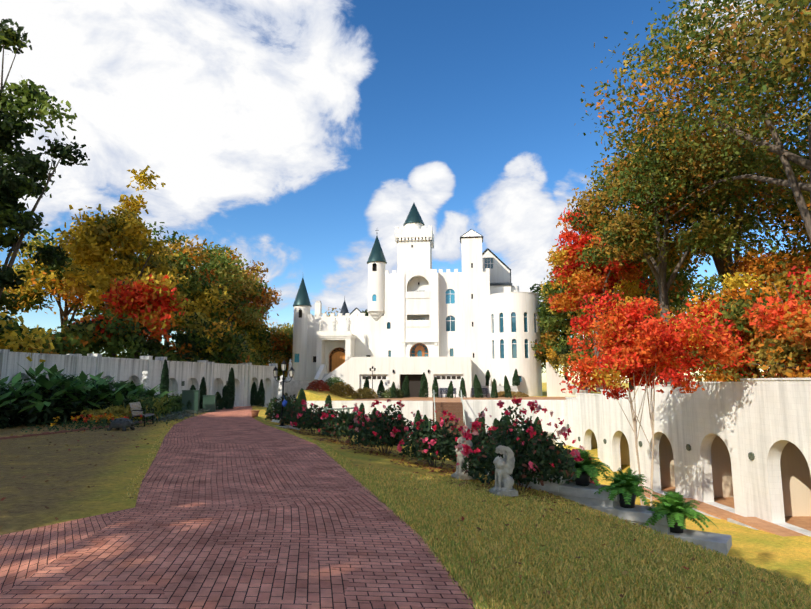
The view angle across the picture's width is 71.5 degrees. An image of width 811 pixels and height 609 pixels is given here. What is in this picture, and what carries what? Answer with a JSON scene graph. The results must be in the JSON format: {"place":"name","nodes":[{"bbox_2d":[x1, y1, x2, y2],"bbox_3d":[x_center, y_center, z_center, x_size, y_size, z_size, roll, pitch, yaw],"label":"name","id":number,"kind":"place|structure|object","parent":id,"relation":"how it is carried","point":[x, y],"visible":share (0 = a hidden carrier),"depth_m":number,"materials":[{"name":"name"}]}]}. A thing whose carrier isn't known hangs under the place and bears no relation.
{"place":"outdoors","nodes":[
{"label":"outdoors","id":0,"kind":"place"},
{"bbox_2d":[0,406,476,608],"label":"brick path","id":1,"kind":"structure","parent":0,"point":[240,507],"depth_m":6.18,"materials":[{"name":"red brick"}]},
{"bbox_2d":[285,359,294,380],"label":"statue wall","id":2,"kind":"structure","parent":0,"point":[288,378],"depth_m":47.97,"materials":[{"name":"white stone"}]},
{"bbox_2d":[0,0,810,391],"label":"tree","id":3,"kind":"object","parent":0,"point":[770,326],"depth_m":33.63,"materials":[{"name":"green plant"}]},
{"bbox_2d":[0,383,810,608],"bbox_3d":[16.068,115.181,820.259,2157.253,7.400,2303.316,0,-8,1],"label":"ground","id":4,"kind":"structure","parent":0,"point":[786,556],"depth_m":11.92,"materials":[{"name":"green plant"}]},
{"bbox_2d":[4,353,95,420],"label":"garden wall","id":5,"kind":"structure","parent":4,"relation":"on","point":[88,365],"depth_m":25.75,"materials":[{"name":"paint"}]},
{"bbox_2d":[0,349,96,388],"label":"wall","id":6,"kind":"structure","parent":5,"relation":"on","point":[4,363],"depth_m":24.51,"materials":[{"name":"paint"}]},
{"bbox_2d":[0,508,133,594],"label":"brick path","id":7,"kind":"structure","parent":4,"relation":"on","point":[24,554],"depth_m":6.27,"materials":[{"name":"red brick"}]},
{"bbox_2d":[0,416,182,439],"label":"bed edging bricks","id":8,"kind":"object","parent":4,"relation":"on","point":[43,433],"visible":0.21,"depth_m":18.85,"materials":[{"name":"brown"}]},
{"bbox_2d":[107,418,138,430],"bbox_3d":[-10.160,4.318,20.286,1.158,0.489,0.688,-1,-8,6],"label":"tortoise statue","id":9,"kind":"object","parent":4,"relation":"on","point":[119,423],"visible":1,"depth_m":20.09,"materials":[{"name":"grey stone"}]},
{"bbox_2d":[100,358,162,394],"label":"garden wall","id":10,"kind":"structure","parent":4,"relation":"on","point":[124,370],"depth_m":31.03,"materials":[{"name":"paint"}]},
{"bbox_2d":[87,354,162,389],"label":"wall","id":11,"kind":"structure","parent":10,"relation":"on","point":[100,357],"depth_m":30.82,"materials":[{"name":"paint"}]},
{"bbox_2d":[129,402,154,426],"bbox_3d":[-10.751,4.454,22.907,0.700,0.934,1.550,1,-8,-11],"label":"park bench","id":12,"kind":"object","parent":4,"relation":"on","point":[139,409],"visible":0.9,"depth_m":22.73,"materials":[{"name":"grey"}]},
{"bbox_2d":[141,371,149,394],"bbox_3d":[-13.897,4.663,29.808,0.680,2.328,1.130,3,-8,-19],"label":"statue pair","id":13,"kind":"object","parent":4,"relation":"on","point":[145,378],"depth_m":29.67},
{"bbox_2d":[167,362,210,400],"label":"garden wall","id":14,"kind":"structure","parent":4,"relation":"on","point":[190,374],"depth_m":35.58,"materials":[{"name":"paint"}]},
{"bbox_2d":[155,357,210,391],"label":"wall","id":15,"kind":"structure","parent":14,"relation":"on","point":[205,362],"depth_m":37.26,"materials":[{"name":"paint"}]},
{"bbox_2d":[182,390,216,412],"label":"utility cabinets","id":16,"kind":"object","parent":4,"relation":"on","point":[193,397],"visible":0.9,"depth_m":32.60,"materials":[{"name":"green metal"}]},
{"bbox_2d":[213,364,248,407],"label":"garden wall","id":17,"kind":"structure","parent":4,"relation":"on","point":[221,373],"depth_m":40.49,"materials":[{"name":"paint"}]},
{"bbox_2d":[208,362,248,405],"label":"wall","id":18,"kind":"structure","parent":17,"relation":"on","point":[245,381],"depth_m":40.52,"materials":[{"name":"paint"}]},
{"bbox_2d":[251,410,271,420],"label":"terracotta pots","id":19,"kind":"object","parent":4,"relation":"on","point":[254,413],"visible":0.42,"depth_m":28.30,"materials":[{"name":"brown ceramic"}]},
{"bbox_2d":[250,366,274,406],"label":"garden wall","id":20,"kind":"structure","parent":4,"relation":"on","point":[259,373],"depth_m":44.54,"materials":[{"name":"paint"}]},
{"bbox_2d":[242,363,277,405],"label":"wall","id":21,"kind":"structure","parent":20,"relation":"on","point":[249,379],"depth_m":42.15,"materials":[{"name":"paint"}]},
{"bbox_2d":[271,375,284,422],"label":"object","id":22,"kind":"object","parent":4,"relation":"on","point":[279,389],"visible":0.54,"depth_m":27.26,"materials":[{"name":"white stone"}]},
{"bbox_2d":[273,360,293,425],"bbox_3d":[-5.069,3.652,23.299,0.857,2.820,0.432,0,-8,1],"label":"lamp post","id":23,"kind":"object","parent":4,"relation":"on","point":[283,368],"visible":0.98,"depth_m":23.32,"materials":[{"name":"metal"}]},
{"bbox_2d":[276,425,300,429],"bbox_3d":[-4.844,5.103,23.094,1.050,0.290,0.600,0,-8,1],"label":"lamp pad","id":24,"kind":"object","parent":4,"relation":"on","point":[287,426],"visible":0.14,"depth_m":22.85,"materials":[{"name":"grey concrete"}]},
{"bbox_2d":[273,381,316,402],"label":"stone retaining wall","id":25,"kind":"structure","parent":4,"relation":"on","point":[292,388],"depth_m":47.33,"materials":[{"name":"concrete"}]},
{"bbox_2d":[313,406,356,426],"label":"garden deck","id":26,"kind":"structure","parent":4,"relation":"on","point":[340,409],"depth_m":28.07,"materials":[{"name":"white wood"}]},
{"bbox_2d":[0,359,717,530],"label":"garden","id":27,"kind":"object","parent":4,"relation":"on","point":[65,399],"depth_m":19.10,"materials":[{"name":"green plant"}]},
{"bbox_2d":[0,415,793,601],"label":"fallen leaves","id":28,"kind":"object","parent":4,"relation":"on","point":[442,471],"visible":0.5,"depth_m":12.95,"materials":[{"name":"plant"}]},
{"bbox_2d":[280,400,558,490],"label":"rose canes","id":29,"kind":"object","parent":4,"relation":"on","point":[338,438],"visible":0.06,"depth_m":14.52,"materials":[{"name":"green"}]},
{"bbox_2d":[306,400,567,444],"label":"terrace retaining wall","id":30,"kind":"structure","parent":4,"relation":"on","point":[474,408],"depth_m":40.91,"materials":[{"name":"white paint"}]},
{"bbox_2d":[292,203,590,396],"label":"castle","id":31,"kind":"structure","parent":4,"relation":"on","point":[478,315],"depth_m":63.01,"materials":[{"name":"paint"}]},
{"bbox_2d":[433,402,465,436],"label":"terrace steps","id":32,"kind":"structure","parent":4,"relation":"on","point":[455,408],"depth_m":40.30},
{"bbox_2d":[433,390,466,431],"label":"stair railings","id":33,"kind":"object","parent":32,"relation":"on","point":[463,409],"visible":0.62,"depth_m":39.22,"materials":[{"name":"white metal"}]},
{"bbox_2d":[351,397,565,401],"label":"coping","id":34,"kind":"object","parent":4,"relation":"on","point":[447,399],"depth_m":48.18,"materials":[{"name":"tile"}]},
{"bbox_2d":[440,388,456,397],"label":"forecourt bench","id":35,"kind":"object","parent":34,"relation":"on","point":[443,390],"visible":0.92,"depth_m":53.75,"materials":[{"name":"grey"}]},
{"bbox_2d":[471,388,487,397],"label":"forecourt bench","id":36,"kind":"object","parent":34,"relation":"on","point":[484,390],"visible":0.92,"depth_m":53.69,"materials":[{"name":"grey"}]},
{"bbox_2d":[487,377,491,397],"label":"statue forecourt","id":37,"kind":"structure","parent":34,"relation":"on","point":[490,387],"depth_m":53.91,"materials":[{"name":"white stone"}]},
{"bbox_2d":[451,437,473,479],"bbox_3d":[1.303,3.448,12.685,0.441,0.921,0.342,3,-9,-23],"label":"griffin statue","id":38,"kind":"object","parent":4,"relation":"on","point":[459,473],"visible":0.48,"depth_m":12.59,"materials":[{"name":"stone"}]},
{"bbox_2d":[489,445,517,496],"bbox_3d":[1.859,3.159,10.743,0.441,0.921,0.342,3,-8,-19],"label":"griffin statue","id":39,"kind":"object","parent":4,"relation":"on","point":[504,479],"visible":1,"depth_m":10.66,"materials":[{"name":"stone"}]},
{"bbox_2d":[575,393,601,447],"bbox_3d":[13.464,8.820,36.773,4.900,5.930,4.125,1,-8,-5],"label":"arcade room","id":40,"kind":"object","parent":4,"relation":"on","point":[593,442],"visible":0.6,"depth_m":38.53,"materials":[{"name":"paint"}]},
{"bbox_2d":[576,394,604,462],"bbox_3d":[12.269,8.845,36.661,0.500,5.850,4.085,1,-8,-5],"label":"arcade front","id":41,"kind":"object","parent":40,"relation":"attached to","point":[589,414],"visible":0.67,"depth_m":36.82,"materials":[{"name":"paint"}]},
{"bbox_2d":[489,469,731,555],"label":"concrete ledge steps","id":42,"kind":"structure","parent":4,"relation":"on","point":[637,514],"depth_m":11.85,"materials":[{"name":"grey concrete"}]},
{"bbox_2d":[575,471,684,532],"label":"plant pots","id":43,"kind":"object","parent":42,"relation":"on","point":[583,479],"visible":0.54,"depth_m":11.95,"materials":[{"name":"black plastic"}]},
{"bbox_2d":[600,389,635,464],"bbox_3d":[13.846,7.981,32.695,4.900,5.980,4.429,1,-8,-5],"label":"arcade room","id":44,"kind":"object","parent":4,"relation":"on","point":[624,453],"visible":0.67,"depth_m":34.58,"materials":[{"name":"paint"}]},
{"bbox_2d":[601,391,639,485],"bbox_3d":[12.652,8.005,32.579,0.500,5.900,4.389,1,-8,-5],"label":"arcade front","id":45,"kind":"object","parent":44,"relation":"attached to","point":[616,425],"visible":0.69,"depth_m":33.30,"materials":[{"name":"paint"}]},
{"bbox_2d":[638,384,675,500],"bbox_3d":[14.274,7.072,28.486,4.900,6.030,4.435,1,-8,-6],"label":"wall niche","id":46,"kind":"object","parent":4,"relation":"on","point":[666,462],"visible":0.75,"depth_m":30.29,"materials":[{"name":"paint"}]},
{"bbox_2d":[635,386,688,497],"bbox_3d":[13.081,7.095,28.356,0.500,5.950,4.395,1,-8,-6],"label":"arcade front","id":47,"kind":"object","parent":46,"relation":"attached to","point":[669,416],"visible":0.69,"depth_m":28.23,"materials":[{"name":"paint"}]},
{"bbox_2d":[684,382,742,519],"bbox_3d":[14.658,6.269,24.196,4.900,5.850,4.419,1,-8,-4],"label":"wall niche","id":48,"kind":"object","parent":4,"relation":"on","point":[722,475],"visible":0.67,"depth_m":25.96,"materials":[{"name":"paint"}]},
{"bbox_2d":[682,384,752,516],"bbox_3d":[13.461,6.297,24.107,0.500,5.770,4.379,1,-8,-4],"label":"arcade front","id":49,"kind":"object","parent":48,"relation":"attached to","point":[712,412],"visible":0.79,"depth_m":24.11,"materials":[{"name":"paint"}]},
{"bbox_2d":[727,378,810,536],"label":"wall niche","id":50,"kind":"object","parent":4,"relation":"on","point":[795,478],"visible":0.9,"depth_m":21.68,"materials":[{"name":"paint"}]},
{"bbox_2d":[742,380,810,536],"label":"arcade front","id":51,"kind":"object","parent":50,"relation":"attached to","point":[777,416],"visible":0.9,"depth_m":20.75,"materials":[{"name":"paint"}]},
{"bbox_2d":[0,0,810,382],"label":"sky","id":52,"kind":"structure","parent":0,"point":[285,134],"materials":[{"name":"blue"}]},
{"bbox_2d":[559,289,810,505],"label":"red maple","id":53,"kind":"object","parent":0,"point":[631,350],"depth_m":21.69,"materials":[{"name":"red plant"}]},
{"bbox_3d":[13.207,9.045,39.759,4.900,4.900,2.110,1,-8,-4],"label":"arcade room","id":54,"kind":"object","parent":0,"visible":0},
{"bbox_2d":[566,398,578,447],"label":"wall","id":55,"kind":"structure","parent":54,"relation":"attached to","point":[572,419],"depth_m":39.67,"materials":[{"name":"paint"}]}
]}

